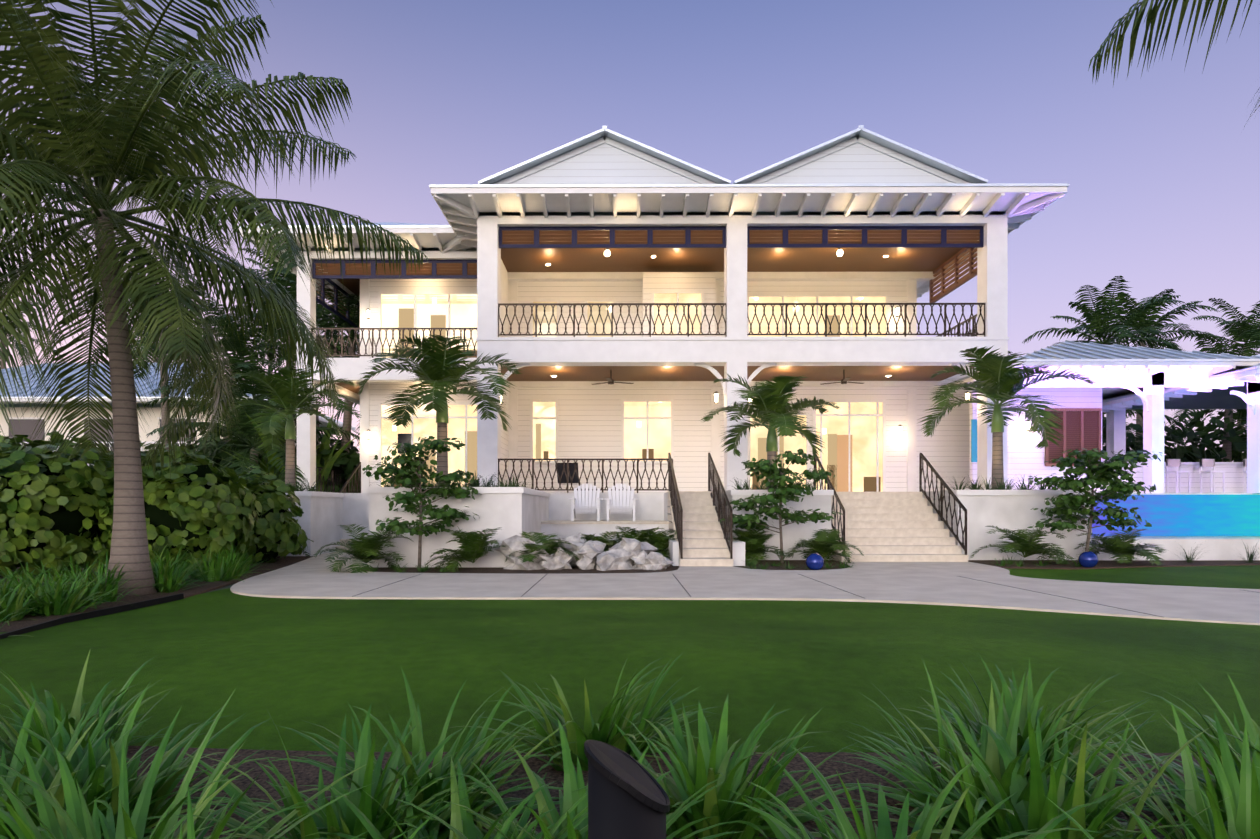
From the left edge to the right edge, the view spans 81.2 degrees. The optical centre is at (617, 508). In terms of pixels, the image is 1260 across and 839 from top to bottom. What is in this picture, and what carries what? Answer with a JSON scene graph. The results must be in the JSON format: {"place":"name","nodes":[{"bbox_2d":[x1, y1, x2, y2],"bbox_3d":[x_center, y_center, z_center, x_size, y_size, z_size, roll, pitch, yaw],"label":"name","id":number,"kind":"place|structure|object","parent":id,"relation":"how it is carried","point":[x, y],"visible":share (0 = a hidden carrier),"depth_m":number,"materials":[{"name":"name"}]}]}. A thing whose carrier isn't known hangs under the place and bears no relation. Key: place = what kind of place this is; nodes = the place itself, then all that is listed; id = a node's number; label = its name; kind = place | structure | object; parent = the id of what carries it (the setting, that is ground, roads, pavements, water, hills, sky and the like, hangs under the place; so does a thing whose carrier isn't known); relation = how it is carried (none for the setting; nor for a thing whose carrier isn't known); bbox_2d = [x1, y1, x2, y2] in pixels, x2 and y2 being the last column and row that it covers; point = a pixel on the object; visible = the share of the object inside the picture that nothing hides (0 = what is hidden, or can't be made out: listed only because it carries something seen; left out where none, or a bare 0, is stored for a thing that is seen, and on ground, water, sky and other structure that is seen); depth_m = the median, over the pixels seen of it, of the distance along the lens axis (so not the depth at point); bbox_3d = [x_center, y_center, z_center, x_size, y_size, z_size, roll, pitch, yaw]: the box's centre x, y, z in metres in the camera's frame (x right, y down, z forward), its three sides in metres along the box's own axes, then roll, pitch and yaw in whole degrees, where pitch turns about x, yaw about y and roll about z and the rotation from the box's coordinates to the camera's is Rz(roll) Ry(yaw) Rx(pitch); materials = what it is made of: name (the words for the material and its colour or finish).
{"place":"outdoors","nodes":[
{"label":"outdoors","id":0,"kind":"place"},
{"bbox_2d":[206,583,235,592],"bbox_3d":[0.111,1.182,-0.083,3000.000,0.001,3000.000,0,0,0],"label":"ground","id":1,"kind":"structure","parent":0,"point":[229,586],"depth_m":11.06,"materials":[{"name":"soil"}]},
{"bbox_2d":[0,302,63,368],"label":"palm","id":2,"kind":"object","parent":1,"relation":"on","point":[16,345],"visible":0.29,"depth_m":45.03,"materials":[{"name":"green plant"}]},
{"bbox_2d":[89,302,193,362],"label":"palm","id":3,"kind":"object","parent":1,"relation":"on","point":[144,340],"visible":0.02,"depth_m":46.92,"materials":[{"name":"green plant"}]},
{"bbox_2d":[0,556,312,631],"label":"bed","id":4,"kind":"object","parent":1,"relation":"on","point":[28,620],"visible":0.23,"depth_m":10.10,"materials":[{"name":"brown soil"}]},
{"bbox_2d":[0,431,307,578],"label":"sea grape hedge","id":5,"kind":"object","parent":4,"relation":"on","point":[55,513],"visible":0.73,"depth_m":12.65,"materials":[{"name":"green plant"}]},
{"bbox_2d":[0,0,427,595],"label":"coconut palm","id":6,"kind":"object","parent":4,"relation":"on","point":[134,128],"visible":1,"depth_m":9.84,"materials":[{"name":"green plant"}]},
{"bbox_2d":[79,273,247,451],"bbox_3d":[-18.483,-4.336,30.300,5.788,11.026,6.217,0,0,-31],"label":"palm","id":7,"kind":"object","parent":1,"relation":"on","point":[164,383],"visible":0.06,"depth_m":29.87,"materials":[{"name":"green plant"}]},
{"bbox_2d":[0,362,355,465],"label":"neighbour house","id":8,"kind":"structure","parent":1,"relation":"on","point":[152,420],"depth_m":33.02,"materials":[{"name":"beige"}]},
{"bbox_2d":[147,293,295,441],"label":"palm","id":9,"kind":"object","parent":1,"relation":"on","point":[241,337],"visible":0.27,"depth_m":28.55,"materials":[{"name":"green plant"}]},
{"bbox_2d":[150,337,343,458],"bbox_3d":[-13.346,-2.436,26.915,6.294,7.250,6.663,0,0,0],"label":"palm","id":10,"kind":"object","parent":1,"relation":"on","point":[245,381],"visible":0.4,"depth_m":25.97,"materials":[{"name":"green plant"}]},
{"bbox_2d":[144,382,359,489],"bbox_3d":[-12.290,-1.641,24.255,6.479,5.647,6.421,0,0,28],"label":"palm","id":11,"kind":"object","parent":1,"relation":"on","point":[246,426],"visible":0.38,"depth_m":23.71,"materials":[{"name":"green plant"}]},
{"bbox_2d":[222,279,295,373],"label":"palm","id":12,"kind":"object","parent":1,"relation":"on","point":[258,350],"visible":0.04,"depth_m":45.45,"materials":[{"name":"green plant"}]},
{"bbox_2d":[220,254,347,377],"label":"palm","id":13,"kind":"object","parent":1,"relation":"on","point":[291,292],"visible":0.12,"depth_m":30.37,"materials":[{"name":"green plant"}]},
{"bbox_2d":[234,248,349,447],"bbox_3d":[-13.772,-5.392,32.849,6.202,13.147,5.878,0,0,-24],"label":"palm","id":14,"kind":"object","parent":1,"relation":"on","point":[264,273],"visible":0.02,"depth_m":32.20,"materials":[{"name":"green plant"}]},
{"bbox_2d":[265,277,359,479],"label":"palm","id":15,"kind":"object","parent":1,"relation":"on","point":[337,322],"visible":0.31,"depth_m":26.95,"materials":[{"name":"green plant"}]},
{"bbox_2d":[324,349,359,445],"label":"palm","id":16,"kind":"object","parent":1,"relation":"on","point":[337,415],"visible":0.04,"depth_m":30.19,"materials":[{"name":"green plant"}]},
{"bbox_2d":[0,744,1215,838],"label":"bed","id":17,"kind":"object","parent":1,"relation":"on","point":[306,773],"depth_m":3.17,"materials":[{"name":"brown soil"}]},
{"bbox_2d":[584,740,669,838],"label":"bollard light","id":18,"kind":"object","parent":17,"relation":"on","point":[628,797],"visible":1,"depth_m":1.26,"materials":[{"name":"black metal"}]},
{"bbox_2d":[0,648,1259,838],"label":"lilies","id":19,"kind":"object","parent":17,"relation":"on","point":[71,775],"visible":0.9,"depth_m":2.49,"materials":[{"name":"green plant"}]},
{"bbox_2d":[0,539,1259,636],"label":"border plants","id":20,"kind":"object","parent":1,"relation":"on","point":[57,593],"visible":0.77,"depth_m":9.28,"materials":[{"name":"green plant"}]},
{"bbox_2d":[336,491,968,565],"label":"stairs","id":21,"kind":"structure","parent":1,"relation":"on","point":[894,526],"depth_m":16.66,"materials":[{"name":"stone"}]},
{"bbox_2d":[311,303,984,558],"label":"railings","id":22,"kind":"object","parent":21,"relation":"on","point":[718,487],"visible":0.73,"depth_m":20.01,"materials":[{"name":"brown metal"}]},
{"bbox_2d":[236,436,1166,572],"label":"wall shrubs","id":23,"kind":"object","parent":1,"relation":"on","point":[409,474],"depth_m":14.90,"materials":[{"name":"green plant"}]},
{"bbox_2d":[177,385,1246,492],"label":"trees","id":24,"kind":"object","parent":1,"relation":"on","point":[328,458],"visible":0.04,"depth_m":27.23,"materials":[{"name":"green plant"}]},
{"bbox_2d":[1022,276,1185,427],"bbox_3d":[21.686,-4.313,32.885,6.200,10.988,5.886,0,0,40],"label":"palm","id":25,"kind":"object","parent":1,"relation":"on","point":[1100,327],"visible":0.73,"depth_m":32.16,"materials":[{"name":"green plant"}]},
{"bbox_2d":[1102,409,1187,454],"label":"palm","id":26,"kind":"object","parent":1,"relation":"on","point":[1130,412],"depth_m":28.46,"materials":[{"name":"green plant"}]},
{"bbox_2d":[1067,289,1229,441],"bbox_3d":[25.654,-4.767,35.886,6.551,11.886,5.746,0,0,0],"label":"palm","id":27,"kind":"object","parent":1,"relation":"on","point":[1151,324],"visible":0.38,"depth_m":35.20,"materials":[{"name":"green plant"}]},
{"bbox_2d":[1164,325,1259,461],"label":"palm","id":28,"kind":"object","parent":1,"relation":"on","point":[1227,444],"visible":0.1,"depth_m":28.54,"materials":[{"name":"green plant"}]},
{"bbox_2d":[1168,298,1259,435],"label":"palm","id":29,"kind":"object","parent":1,"relation":"on","point":[1243,324],"visible":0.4,"depth_m":39.68,"materials":[{"name":"green plant"}]},
{"bbox_2d":[1240,314,1259,353],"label":"palm","id":30,"kind":"object","parent":1,"relation":"on","point":[1250,317],"visible":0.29,"depth_m":33.05,"materials":[{"name":"green plant"}]},
{"bbox_2d":[494,532,673,570],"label":"rocks","id":31,"kind":"object","parent":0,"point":[626,553],"visible":0.88,"depth_m":13.96,"materials":[{"name":"white stone"}]},
{"bbox_2d":[0,565,1259,752],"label":"lawn","id":32,"kind":"structure","parent":0,"point":[292,663],"depth_m":5.02,"materials":[{"name":"green plant"}]},
{"bbox_2d":[0,593,183,638],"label":"lawn edging","id":33,"kind":"object","parent":32,"relation":"on","point":[102,612],"visible":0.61,"depth_m":7.87,"materials":[{"name":"black metal"}]},
{"bbox_2d":[362,565,678,573],"bbox_3d":[-1.911,1.169,15.551,6.310,0.042,5.150,0,0,0],"label":"bed","id":34,"kind":"object","parent":32,"relation":"on","point":[575,570],"visible":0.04,"depth_m":13.71,"materials":[{"name":"brown soil"}]},
{"bbox_2d":[734,560,847,569],"bbox_3d":[3.582,1.169,15.151,2.540,0.042,3.100,0,0,0],"label":"bed","id":35,"kind":"object","parent":32,"relation":"on","point":[798,563],"visible":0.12,"depth_m":15.19,"materials":[{"name":"brown soil"}]},
{"bbox_2d":[968,560,1259,569],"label":"bed","id":36,"kind":"object","parent":32,"relation":"on","point":[1101,564],"visible":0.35,"depth_m":15.19,"materials":[{"name":"brown soil"}]},
{"bbox_2d":[1088,0,1259,126],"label":"coconut palm","id":37,"kind":"object","parent":32,"relation":"on","point":[1151,15],"visible":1,"depth_m":9.93,"materials":[{"name":"green plant"}]},
{"bbox_2d":[0,0,1259,461],"label":"sky","id":38,"kind":"structure","parent":0,"point":[1160,166],"materials":[{"name":"purple"}]},
{"bbox_2d":[230,552,1259,624],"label":"path","id":39,"kind":"structure","parent":0,"point":[928,583],"depth_m":10.54,"materials":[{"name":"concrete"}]},
{"bbox_2d":[806,551,1098,569],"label":"decorative spheres","id":40,"kind":"object","parent":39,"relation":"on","point":[1088,559],"visible":0.96,"depth_m":14.31,"materials":[{"name":"blue"}]},
{"bbox_2d":[285,487,1259,566],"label":"retaining wall","id":41,"kind":"structure","parent":0,"point":[511,511],"depth_m":16.48,"materials":[{"name":"paint"}]},
{"bbox_2d":[219,366,361,490],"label":"planter palm","id":42,"kind":"object","parent":41,"relation":"on","point":[283,391],"visible":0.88,"depth_m":19.32,"materials":[{"name":"green plant"}]},
{"bbox_2d":[355,334,521,483],"bbox_3d":[-3.905,-2.061,16.318,3.611,3.423,3.609,0,0,0],"label":"planter palm","id":43,"kind":"object","parent":41,"relation":"on","point":[436,371],"visible":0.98,"depth_m":15.88,"materials":[{"name":"green plant"}]},
{"bbox_2d":[557,463,581,492],"bbox_3d":[-1.389,-0.863,21.514,0.600,0.865,2.020,0,0,0],"label":"chair","id":44,"kind":"object","parent":41,"relation":"on","point":[575,480],"visible":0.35,"depth_m":20.75,"materials":[{"name":"black fabric"}]},
{"bbox_2d":[568,484,637,520],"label":"adirondack chairs","id":45,"kind":"object","parent":41,"relation":"on","point":[583,508],"visible":1,"depth_m":19.28,"materials":[{"name":"white wood"}]},
{"bbox_2d":[296,215,1027,492],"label":"house","id":46,"kind":"structure","parent":41,"relation":"on","point":[664,402],"depth_m":23.73,"materials":[{"name":"white paint"}]},
{"bbox_2d":[239,125,1068,313],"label":"roof","id":47,"kind":"structure","parent":46,"relation":"on","point":[859,170],"depth_m":20.08,"materials":[{"name":"metal"}]},
{"bbox_2d":[366,248,1030,439],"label":"light fixtures","id":48,"kind":"object","parent":46,"relation":"attached to","point":[844,380],"visible":0.71,"depth_m":22.17,"materials":[{"name":"white metal"}]},
{"bbox_2d":[287,471,1071,490],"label":"planter plants","id":49,"kind":"object","parent":41,"relation":"on","point":[972,486],"visible":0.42,"depth_m":16.80,"materials":[{"name":"green plant"}]},
{"bbox_2d":[701,372,838,489],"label":"planter palm","id":50,"kind":"object","parent":41,"relation":"on","point":[771,408],"visible":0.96,"depth_m":17.02,"materials":[{"name":"green plant"}]},
{"bbox_2d":[917,346,1095,489],"bbox_3d":[8.823,-2.073,17.420,3.192,3.446,3.544,0,0,-18],"label":"planter palm","id":51,"kind":"object","parent":41,"relation":"on","point":[997,378],"visible":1,"depth_m":17.07,"materials":[{"name":"green plant"}]},
{"bbox_2d":[938,340,1259,492],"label":"pavilion","id":52,"kind":"structure","parent":41,"relation":"on","point":[1153,384],"depth_m":22.13,"materials":[{"name":"paint"}]},
{"bbox_2d":[1102,459,1246,492],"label":"chairs","id":53,"kind":"object","parent":41,"relation":"on","point":[1177,462],"visible":0.52,"depth_m":23.91,"materials":[{"name":"white"}]},
{"bbox_2d":[1092,495,1259,559],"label":"pool","id":54,"kind":"structure","parent":41,"relation":"in","point":[1224,527],"depth_m":16.85,"materials":[{"name":"liquid"}]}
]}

